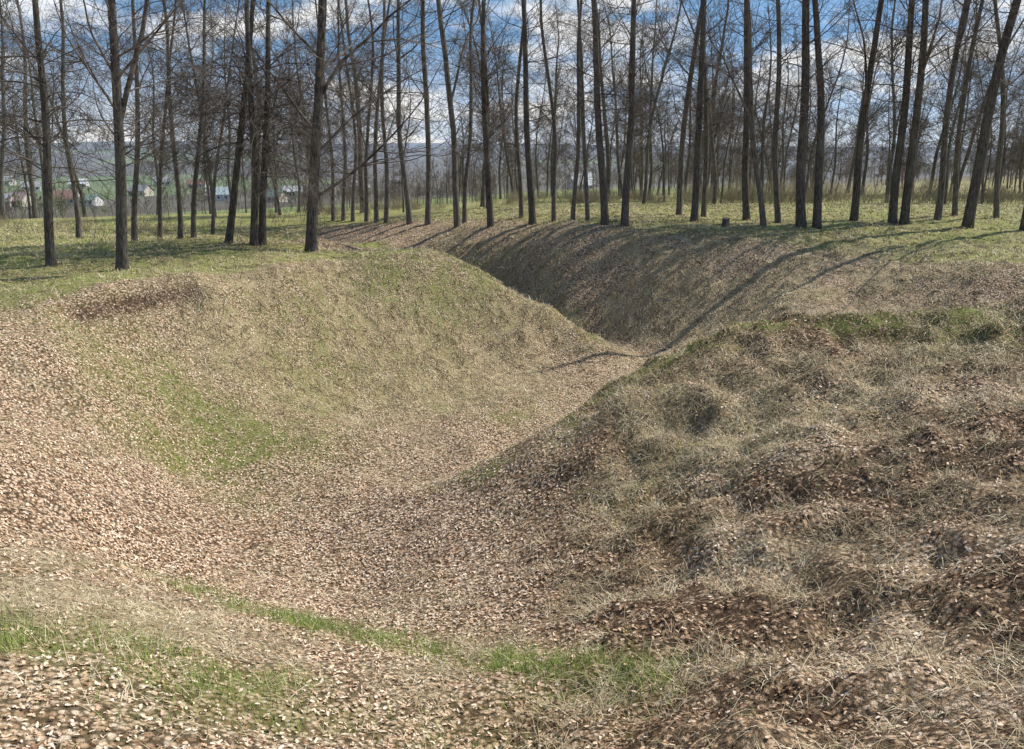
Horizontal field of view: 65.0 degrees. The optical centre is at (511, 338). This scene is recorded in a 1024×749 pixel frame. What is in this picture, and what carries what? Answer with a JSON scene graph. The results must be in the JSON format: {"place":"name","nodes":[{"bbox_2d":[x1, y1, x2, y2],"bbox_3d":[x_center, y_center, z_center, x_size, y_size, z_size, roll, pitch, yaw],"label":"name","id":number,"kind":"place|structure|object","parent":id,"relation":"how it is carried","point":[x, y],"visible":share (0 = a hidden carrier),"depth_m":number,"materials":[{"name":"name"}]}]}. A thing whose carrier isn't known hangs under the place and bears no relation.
{"place":"outdoors","nodes":[
{"label":"outdoors","id":0,"kind":"place"},
{"bbox_2d":[0,141,1023,748],"bbox_3d":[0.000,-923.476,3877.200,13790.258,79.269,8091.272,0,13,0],"label":"ground","id":1,"kind":"structure","parent":0,"point":[122,303],"depth_m":12.26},
{"bbox_2d":[0,82,40,218],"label":"grove tree","id":2,"kind":"object","parent":1,"relation":"on","point":[28,197],"visible":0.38,"depth_m":54.80,"materials":[{"name":"brown plant"}]},
{"bbox_2d":[0,0,65,218],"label":"grove tree","id":3,"kind":"object","parent":1,"relation":"on","point":[4,88],"visible":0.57,"depth_m":44.91,"materials":[{"name":"brown plant"}]},
{"bbox_2d":[0,0,67,217],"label":"grove tree","id":4,"kind":"object","parent":1,"relation":"on","point":[33,194],"visible":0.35,"depth_m":53.00,"materials":[{"name":"brown plant"}]},
{"bbox_2d":[0,0,83,193],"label":"grove tree","id":5,"kind":"object","parent":1,"relation":"on","point":[38,133],"visible":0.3,"depth_m":49.27,"materials":[{"name":"brown plant"}]},
{"bbox_2d":[4,15,110,216],"bbox_3d":[-30.934,-15.278,54.534,6.913,14.834,5.248,0,13,-4],"label":"grove tree","id":6,"kind":"object","parent":1,"relation":"on","point":[82,201],"visible":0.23,"depth_m":55.32,"materials":[{"name":"brown plant"}]},
{"bbox_2d":[0,0,149,238],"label":"bare tree","id":7,"kind":"object","parent":1,"relation":"on","point":[78,228],"visible":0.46,"depth_m":30.07,"materials":[{"name":"brown plant"}]},
{"bbox_2d":[0,0,226,266],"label":"bare tree","id":8,"kind":"object","parent":1,"relation":"on","point":[47,204],"visible":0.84,"depth_m":20.90,"materials":[{"name":"brown plant"}]},
{"bbox_2d":[49,0,212,241],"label":"bare tree","id":9,"kind":"object","parent":1,"relation":"on","point":[134,213],"visible":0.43,"depth_m":26.40,"materials":[{"name":"brown plant"}]},
{"bbox_2d":[0,0,288,270],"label":"bare tree","id":10,"kind":"object","parent":1,"relation":"on","point":[120,166],"visible":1,"depth_m":19.63,"materials":[{"name":"brown plant"}]},
{"bbox_2d":[126,38,189,214],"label":"grove tree","id":11,"kind":"object","parent":1,"relation":"on","point":[156,164],"visible":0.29,"depth_m":65.15,"materials":[{"name":"brown plant"}]},
{"bbox_2d":[86,0,235,238],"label":"bare tree","id":12,"kind":"object","parent":1,"relation":"on","point":[160,233],"visible":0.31,"depth_m":27.27,"materials":[{"name":"brown plant"}]},
{"bbox_2d":[78,0,245,238],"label":"bare tree","id":13,"kind":"object","parent":1,"relation":"on","point":[180,233],"visible":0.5,"depth_m":26.02,"materials":[{"name":"brown plant"}]},
{"bbox_2d":[125,0,249,237],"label":"bare tree","id":14,"kind":"object","parent":1,"relation":"on","point":[193,222],"visible":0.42,"depth_m":26.77,"materials":[{"name":"brown plant"}]},
{"bbox_2d":[148,0,244,217],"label":"grove tree","id":15,"kind":"object","parent":1,"relation":"on","point":[210,183],"visible":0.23,"depth_m":45.76,"materials":[{"name":"brown plant"}]},
{"bbox_2d":[163,1,240,213],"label":"grove tree","id":16,"kind":"object","parent":1,"relation":"on","point":[209,202],"visible":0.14,"depth_m":58.76,"materials":[{"name":"brown plant"}]},
{"bbox_2d":[172,0,276,234],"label":"bare tree","id":17,"kind":"object","parent":1,"relation":"on","point":[213,212],"visible":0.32,"depth_m":40.11,"materials":[{"name":"brown plant"}]},
{"bbox_2d":[191,0,261,195],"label":"grove tree","id":18,"kind":"object","parent":1,"relation":"on","point":[228,171],"visible":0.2,"depth_m":52.81,"materials":[{"name":"brown plant"}]},
{"bbox_2d":[99,0,369,245],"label":"bare tree","id":19,"kind":"object","parent":1,"relation":"on","point":[229,235],"visible":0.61,"depth_m":24.73,"materials":[{"name":"brown plant"}]},
{"bbox_2d":[133,0,372,249],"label":"bare tree","id":20,"kind":"object","parent":1,"relation":"on","point":[254,186],"visible":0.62,"depth_m":24.07,"materials":[{"name":"brown plant"}]},
{"bbox_2d":[218,3,304,214],"bbox_3d":[-14.890,-13.664,48.412,4.887,12.975,5.277,-4,13,10],"label":"grove tree","id":21,"kind":"object","parent":1,"relation":"on","point":[279,212],"visible":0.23,"depth_m":48.64,"materials":[{"name":"brown plant"}]},
{"bbox_2d":[130,0,423,248],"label":"bare tree","id":22,"kind":"object","parent":1,"relation":"on","point":[262,238],"visible":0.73,"depth_m":24.37,"materials":[{"name":"brown plant"}]},
{"bbox_2d":[261,22,322,211],"bbox_3d":[-15.266,-15.479,56.876,5.713,13.609,5.191,0,13,-9],"label":"grove tree","id":23,"kind":"object","parent":1,"relation":"on","point":[299,201],"visible":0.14,"depth_m":57.28,"materials":[{"name":"brown plant"}]},
{"bbox_2d":[261,0,340,214],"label":"grove tree","id":24,"kind":"object","parent":1,"relation":"on","point":[297,76],"visible":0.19,"depth_m":48.43,"materials":[{"name":"brown plant"}]},
{"bbox_2d":[276,0,378,220],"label":"bare tree","id":25,"kind":"object","parent":1,"relation":"on","point":[332,200],"visible":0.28,"depth_m":43.33,"materials":[{"name":"brown plant"}]},
{"bbox_2d":[278,0,391,221],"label":"bare tree","id":26,"kind":"object","parent":1,"relation":"on","point":[353,193],"visible":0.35,"depth_m":43.31,"materials":[{"name":"brown plant"}]},
{"bbox_2d":[290,0,393,220],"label":"bare tree","id":27,"kind":"object","parent":1,"relation":"on","point":[342,204],"visible":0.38,"depth_m":43.56,"materials":[{"name":"brown plant"}]},
{"bbox_2d":[307,0,404,221],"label":"bare tree","id":28,"kind":"object","parent":1,"relation":"on","point":[366,178],"visible":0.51,"depth_m":42.33,"materials":[{"name":"brown plant"}]},
{"bbox_2d":[209,0,504,252],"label":"bare tree","id":29,"kind":"object","parent":1,"relation":"on","point":[311,238],"visible":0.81,"depth_m":24.32,"materials":[{"name":"brown plant"}]},
{"bbox_2d":[314,0,413,212],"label":"grove tree","id":30,"kind":"object","parent":1,"relation":"on","point":[361,179],"visible":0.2,"depth_m":48.55,"materials":[{"name":"brown plant"}]},
{"bbox_2d":[324,0,451,222],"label":"bare tree","id":31,"kind":"object","parent":1,"relation":"on","point":[386,203],"visible":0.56,"depth_m":41.14,"materials":[{"name":"brown plant"}]},
{"bbox_2d":[326,0,456,222],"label":"bare tree","id":32,"kind":"object","parent":1,"relation":"on","point":[376,209],"visible":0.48,"depth_m":41.56,"materials":[{"name":"brown plant"}]},
{"bbox_2d":[369,61,424,211],"bbox_3d":[-6.718,-11.804,47.023,3.738,9.078,3.307,0,13,0],"label":"grove tree","id":33,"kind":"object","parent":1,"relation":"on","point":[401,181],"visible":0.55,"depth_m":46.92,"materials":[{"name":"brown plant"}]},
{"bbox_2d":[324,0,479,224],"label":"bare tree","id":34,"kind":"object","parent":1,"relation":"on","point":[409,219],"visible":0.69,"depth_m":37.34,"materials":[{"name":"brown plant"}]},
{"bbox_2d":[330,0,496,224],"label":"bare tree","id":35,"kind":"object","parent":1,"relation":"on","point":[428,165],"visible":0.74,"depth_m":36.27,"materials":[{"name":"brown plant"}]},
{"bbox_2d":[396,0,511,227],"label":"bare tree","id":36,"kind":"object","parent":1,"relation":"on","point":[455,188],"visible":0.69,"depth_m":34.69,"materials":[{"name":"brown plant"}]},
{"bbox_2d":[409,0,534,222],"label":"bare tree","id":37,"kind":"object","parent":1,"relation":"on","point":[465,186],"visible":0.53,"depth_m":35.00,"materials":[{"name":"brown plant"}]},
{"bbox_2d":[428,0,540,206],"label":"grove tree","id":38,"kind":"object","parent":1,"relation":"on","point":[482,201],"visible":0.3,"depth_m":44.14,"materials":[{"name":"brown plant"}]},
{"bbox_2d":[449,0,522,207],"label":"grove tree","id":39,"kind":"object","parent":1,"relation":"on","point":[479,115],"visible":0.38,"depth_m":41.68,"materials":[{"name":"brown plant"}]},
{"bbox_2d":[411,0,563,227],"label":"bare tree","id":40,"kind":"object","parent":1,"relation":"on","point":[484,97],"visible":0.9,"depth_m":31.40,"materials":[{"name":"brown plant"}]},
{"bbox_2d":[466,61,520,198],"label":"grove tree","id":41,"kind":"object","parent":1,"relation":"on","point":[499,178],"visible":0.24,"depth_m":83.54,"materials":[{"name":"brown plant"}]},
{"bbox_2d":[4,162,993,218],"bbox_3d":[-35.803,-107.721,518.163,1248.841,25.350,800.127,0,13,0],"label":"valley wood","id":42,"kind":"object","parent":1,"relation":"on","point":[39,203],"visible":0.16,"depth_m":183.35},
{"bbox_2d":[437,0,563,217],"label":"bare tree","id":43,"kind":"object","parent":1,"relation":"on","point":[520,184],"visible":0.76,"depth_m":32.52,"materials":[{"name":"brown plant"}]},
{"bbox_2d":[465,6,535,194],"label":"grove tree","id":44,"kind":"object","parent":1,"relation":"on","point":[508,165],"visible":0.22,"depth_m":67.70,"materials":[{"name":"brown plant"}]},
{"bbox_2d":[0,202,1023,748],"bbox_3d":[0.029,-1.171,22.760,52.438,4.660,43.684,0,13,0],"label":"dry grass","id":45,"kind":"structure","parent":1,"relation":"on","point":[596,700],"depth_m":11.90,"materials":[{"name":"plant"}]},
{"bbox_2d":[0,203,1023,748],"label":"fallen leaves","id":46,"kind":"object","parent":1,"relation":"on","point":[588,555],"visible":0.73,"depth_m":9.43,"materials":[{"name":"brown plant"}]},
{"bbox_2d":[490,35,533,196],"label":"grove tree","id":47,"kind":"object","parent":1,"relation":"on","point":[507,124],"visible":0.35,"depth_m":74.27,"materials":[{"name":"brown plant"}]},
{"bbox_2d":[0,169,1023,235],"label":"thicket","id":48,"kind":"object","parent":1,"relation":"on","point":[732,195],"visible":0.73,"depth_m":47.93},
{"bbox_2d":[512,51,562,196],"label":"grove tree","id":49,"kind":"object","parent":1,"relation":"on","point":[536,154],"visible":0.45,"depth_m":70.39,"materials":[{"name":"brown plant"}]},
{"bbox_2d":[448,0,641,224],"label":"bare tree","id":50,"kind":"object","parent":1,"relation":"on","point":[530,186],"visible":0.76,"depth_m":31.13,"materials":[{"name":"brown plant"}]},
{"bbox_2d":[475,0,618,221],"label":"bare tree","id":51,"kind":"object","parent":1,"relation":"on","point":[553,202],"visible":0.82,"depth_m":30.97,"materials":[{"name":"brown plant"}]},
{"bbox_2d":[513,1,588,193],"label":"grove tree","id":52,"kind":"object","parent":1,"relation":"on","point":[551,152],"visible":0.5,"depth_m":64.97,"materials":[{"name":"brown plant"}]},
{"bbox_2d":[532,68,573,196],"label":"grove tree","id":53,"kind":"object","parent":1,"relation":"on","point":[547,167],"visible":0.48,"depth_m":68.59,"materials":[{"name":"brown plant"}]},
{"bbox_2d":[521,0,645,220],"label":"bare tree","id":54,"kind":"object","parent":1,"relation":"on","point":[585,171],"visible":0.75,"depth_m":29.20,"materials":[{"name":"brown plant"}]},
{"bbox_2d":[535,0,666,220],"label":"bare tree","id":55,"kind":"object","parent":1,"relation":"on","point":[574,194],"visible":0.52,"depth_m":30.46,"materials":[{"name":"brown plant"}]},
{"bbox_2d":[544,0,662,199],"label":"grove tree","id":56,"kind":"object","parent":1,"relation":"on","point":[608,170],"visible":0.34,"depth_m":48.99,"materials":[{"name":"brown plant"}]},
{"bbox_2d":[185,111,1023,214],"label":"distant wood","id":57,"kind":"object","parent":1,"relation":"on","point":[882,171],"visible":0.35,"depth_m":133.63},
{"bbox_2d":[507,0,710,226],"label":"bare tree","id":58,"kind":"object","parent":1,"relation":"on","point":[630,122],"visible":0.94,"depth_m":27.41,"materials":[{"name":"brown plant"}]},
{"bbox_2d":[572,0,651,197],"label":"grove tree","id":59,"kind":"object","parent":1,"relation":"on","point":[618,159],"visible":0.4,"depth_m":60.83,"materials":[{"name":"brown plant"}]},
{"bbox_2d":[500,0,726,224],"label":"bare tree","id":60,"kind":"object","parent":1,"relation":"on","point":[601,170],"visible":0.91,"depth_m":27.59,"materials":[{"name":"brown plant"}]},
{"bbox_2d":[607,0,675,169],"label":"grove tree","id":61,"kind":"object","parent":1,"relation":"on","point":[634,160],"visible":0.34,"depth_m":52.77,"materials":[{"name":"brown plant"}]},
{"bbox_2d":[588,1,698,203],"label":"grove tree","id":62,"kind":"object","parent":1,"relation":"on","point":[649,131],"visible":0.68,"depth_m":44.90,"materials":[{"name":"brown plant"}]},
{"bbox_2d":[617,0,697,194],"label":"grove tree","id":63,"kind":"object","parent":1,"relation":"on","point":[651,175],"visible":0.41,"depth_m":52.32,"materials":[{"name":"brown plant"}]},
{"bbox_2d":[621,23,694,201],"bbox_3d":[9.141,-13.824,49.693,4.081,11.146,4.663,-5,14,-19],"label":"grove tree","id":64,"kind":"object","parent":1,"relation":"on","point":[662,144],"visible":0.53,"depth_m":50.25,"materials":[{"name":"brown plant"}]},
{"bbox_2d":[601,0,738,214],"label":"bare tree","id":65,"kind":"object","parent":1,"relation":"on","point":[679,206],"visible":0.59,"depth_m":32.21,"materials":[{"name":"brown plant"}]},
{"bbox_2d":[614,0,776,216],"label":"bare tree","id":66,"kind":"object","parent":1,"relation":"on","point":[704,186],"visible":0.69,"depth_m":31.89,"materials":[{"name":"brown plant"}]},
{"bbox_2d":[660,0,763,200],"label":"grove tree","id":67,"kind":"object","parent":1,"relation":"on","point":[724,27],"visible":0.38,"depth_m":50.95,"materials":[{"name":"brown plant"}]},
{"bbox_2d":[624,0,800,221],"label":"bare tree","id":68,"kind":"object","parent":1,"relation":"on","point":[697,170],"visible":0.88,"depth_m":29.26,"materials":[{"name":"brown plant"}]},
{"bbox_2d":[662,0,763,204],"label":"grove tree","id":69,"kind":"object","parent":1,"relation":"on","point":[714,198],"visible":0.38,"depth_m":41.86,"materials":[{"name":"brown plant"}]},
{"bbox_2d":[690,63,743,174],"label":"grove tree","id":70,"kind":"object","parent":1,"relation":"on","point":[709,163],"visible":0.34,"depth_m":48.41,"materials":[{"name":"brown plant"}]},
{"bbox_2d":[693,34,743,202],"bbox_3d":[12.308,-12.949,47.530,4.331,10.167,3.734,-7,15,-26],"label":"grove tree","id":71,"kind":"object","parent":1,"relation":"on","point":[724,160],"visible":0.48,"depth_m":47.64,"materials":[{"name":"brown plant"}]},
{"bbox_2d":[651,0,834,226],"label":"bare tree","id":72,"kind":"object","parent":1,"relation":"on","point":[762,216],"visible":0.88,"depth_m":29.20,"materials":[{"name":"brown plant"}]},
{"bbox_2d":[677,0,841,220],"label":"bare tree","id":73,"kind":"object","parent":1,"relation":"on","point":[746,215],"visible":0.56,"depth_m":30.84,"materials":[{"name":"brown plant"}]},
{"bbox_2d":[726,4,797,188],"bbox_3d":[14.300,-13.499,46.570,4.025,11.587,5.032,3,14,14],"label":"grove tree","id":74,"kind":"object","parent":1,"relation":"on","point":[761,156],"visible":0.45,"depth_m":46.12,"materials":[{"name":"brown plant"}]},
{"bbox_2d":[757,44,816,189],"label":"grove tree","id":75,"kind":"object","parent":1,"relation":"on","point":[782,153],"visible":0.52,"depth_m":68.37,"materials":[{"name":"brown plant"}]},
{"bbox_2d":[768,26,816,187],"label":"grove tree","id":76,"kind":"object","parent":1,"relation":"on","point":[786,151],"visible":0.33,"depth_m":83.04,"materials":[{"name":"brown plant"}]},
{"bbox_2d":[705,0,881,222],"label":"bare tree","id":77,"kind":"object","parent":1,"relation":"on","point":[777,214],"visible":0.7,"depth_m":29.75,"materials":[{"name":"brown plant"}]},
{"bbox_2d":[683,0,912,227],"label":"bare tree","id":78,"kind":"object","parent":1,"relation":"on","point":[800,219],"visible":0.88,"depth_m":28.79,"materials":[{"name":"brown plant"}]},
{"bbox_2d":[765,1,863,194],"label":"grove tree","id":79,"kind":"object","parent":1,"relation":"on","point":[813,148],"visible":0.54,"depth_m":47.80,"materials":[{"name":"brown plant"}]},
{"bbox_2d":[741,0,894,228],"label":"bare tree","id":80,"kind":"object","parent":1,"relation":"on","point":[818,178],"visible":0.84,"depth_m":28.90,"materials":[{"name":"brown plant"}]},
{"bbox_2d":[824,73,867,192],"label":"grove tree","id":81,"kind":"object","parent":1,"relation":"on","point":[835,155],"visible":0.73,"depth_m":72.72,"materials":[{"name":"brown plant"}]},
{"bbox_2d":[833,42,885,192],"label":"grove tree","id":82,"kind":"object","parent":1,"relation":"on","point":[858,117],"visible":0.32,"depth_m":85.23,"materials":[{"name":"brown plant"}]},
{"bbox_2d":[830,21,902,191],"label":"grove tree","id":83,"kind":"object","parent":1,"relation":"on","point":[850,176],"visible":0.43,"depth_m":80.60,"materials":[{"name":"brown plant"}]},
{"bbox_2d":[839,21,914,194],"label":"grove tree","id":84,"kind":"object","parent":1,"relation":"on","point":[866,159],"visible":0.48,"depth_m":72.48,"materials":[{"name":"brown plant"}]},
{"bbox_2d":[781,0,978,220],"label":"bare tree","id":85,"kind":"object","parent":1,"relation":"on","point":[855,203],"visible":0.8,"depth_m":30.33,"materials":[{"name":"brown plant"}]},
{"bbox_2d":[789,0,1008,223],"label":"bare tree","id":86,"kind":"object","parent":1,"relation":"on","point":[894,190],"visible":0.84,"depth_m":29.87,"materials":[{"name":"brown plant"}]},
{"bbox_2d":[864,27,934,194],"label":"grove tree","id":87,"kind":"object","parent":1,"relation":"on","point":[880,156],"visible":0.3,"depth_m":72.36,"materials":[{"name":"brown plant"}]},
{"bbox_2d":[848,1,965,202],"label":"grove tree","id":88,"kind":"object","parent":1,"relation":"on","point":[891,158],"visible":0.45,"depth_m":46.55,"materials":[{"name":"brown plant"}]},
{"bbox_2d":[890,69,943,195],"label":"grove tree","id":89,"kind":"object","parent":1,"relation":"on","point":[918,144],"visible":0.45,"depth_m":68.89,"materials":[{"name":"brown plant"}]},
{"bbox_2d":[830,0,1023,224],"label":"bare tree","id":90,"kind":"object","parent":1,"relation":"on","point":[908,184],"visible":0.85,"depth_m":29.18,"materials":[{"name":"brown plant"}]},
{"bbox_2d":[855,0,1023,220],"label":"bare tree","id":91,"kind":"object","parent":1,"relation":"on","point":[941,186],"visible":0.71,"depth_m":31.01,"materials":[{"name":"brown plant"}]},
{"bbox_2d":[887,0,999,203],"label":"grove tree","id":92,"kind":"object","parent":1,"relation":"on","point":[949,143],"visible":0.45,"depth_m":45.36,"materials":[{"name":"brown plant"}]},
{"bbox_2d":[903,14,984,187],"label":"grove tree","id":93,"kind":"object","parent":1,"relation":"on","point":[935,162],"visible":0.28,"depth_m":72.47,"materials":[{"name":"brown plant"}]},
{"bbox_2d":[927,31,992,194],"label":"grove tree","id":94,"kind":"object","parent":1,"relation":"on","point":[951,185],"visible":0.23,"depth_m":68.09,"materials":[{"name":"brown plant"}]},
{"bbox_2d":[898,0,1023,228],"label":"bare tree","id":95,"kind":"object","parent":1,"relation":"on","point":[968,220],"visible":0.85,"depth_m":29.35,"materials":[{"name":"brown plant"}]},
{"bbox_2d":[904,0,1020,215],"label":"bare tree","id":96,"kind":"object","parent":1,"relation":"on","point":[956,178],"visible":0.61,"depth_m":32.10,"materials":[{"name":"brown plant"}]},
{"bbox_2d":[938,0,1023,217],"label":"bare tree","id":97,"kind":"object","parent":1,"relation":"on","point":[996,208],"visible":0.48,"depth_m":31.79,"materials":[{"name":"brown plant"}]},
{"bbox_2d":[942,10,1019,173],"bbox_3d":[37.152,-18.504,63.372,5.542,15.100,6.265,3,14,13],"label":"grove tree","id":98,"kind":"object","parent":1,"relation":"on","point":[982,93],"visible":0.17,"depth_m":63.91,"materials":[{"name":"brown plant"}]},
{"bbox_2d":[940,2,1023,193],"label":"grove tree","id":99,"kind":"object","parent":1,"relation":"on","point":[967,155],"visible":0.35,"depth_m":46.79,"materials":[{"name":"brown plant"}]},
{"bbox_2d":[956,33,1023,203],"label":"grove tree","id":100,"kind":"object","parent":1,"relation":"on","point":[982,181],"visible":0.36,"depth_m":44.98,"materials":[{"name":"brown plant"}]},
{"bbox_2d":[958,0,1023,230],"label":"bare tree","id":101,"kind":"object","parent":1,"relation":"on","point":[1021,227],"visible":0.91,"depth_m":28.34,"materials":[{"name":"brown plant"}]},
{"bbox_2d":[980,24,1023,184],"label":"grove tree","id":102,"kind":"object","parent":1,"relation":"on","point":[1004,149],"visible":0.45,"depth_m":68.70,"materials":[{"name":"brown plant"}]},
{"bbox_2d":[0,202,1023,748],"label":"green grass","id":103,"kind":"structure","parent":0,"point":[500,662],"depth_m":8.44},
{"bbox_2d":[0,0,1023,146],"label":"sky","id":104,"kind":"structure","parent":0,"point":[500,8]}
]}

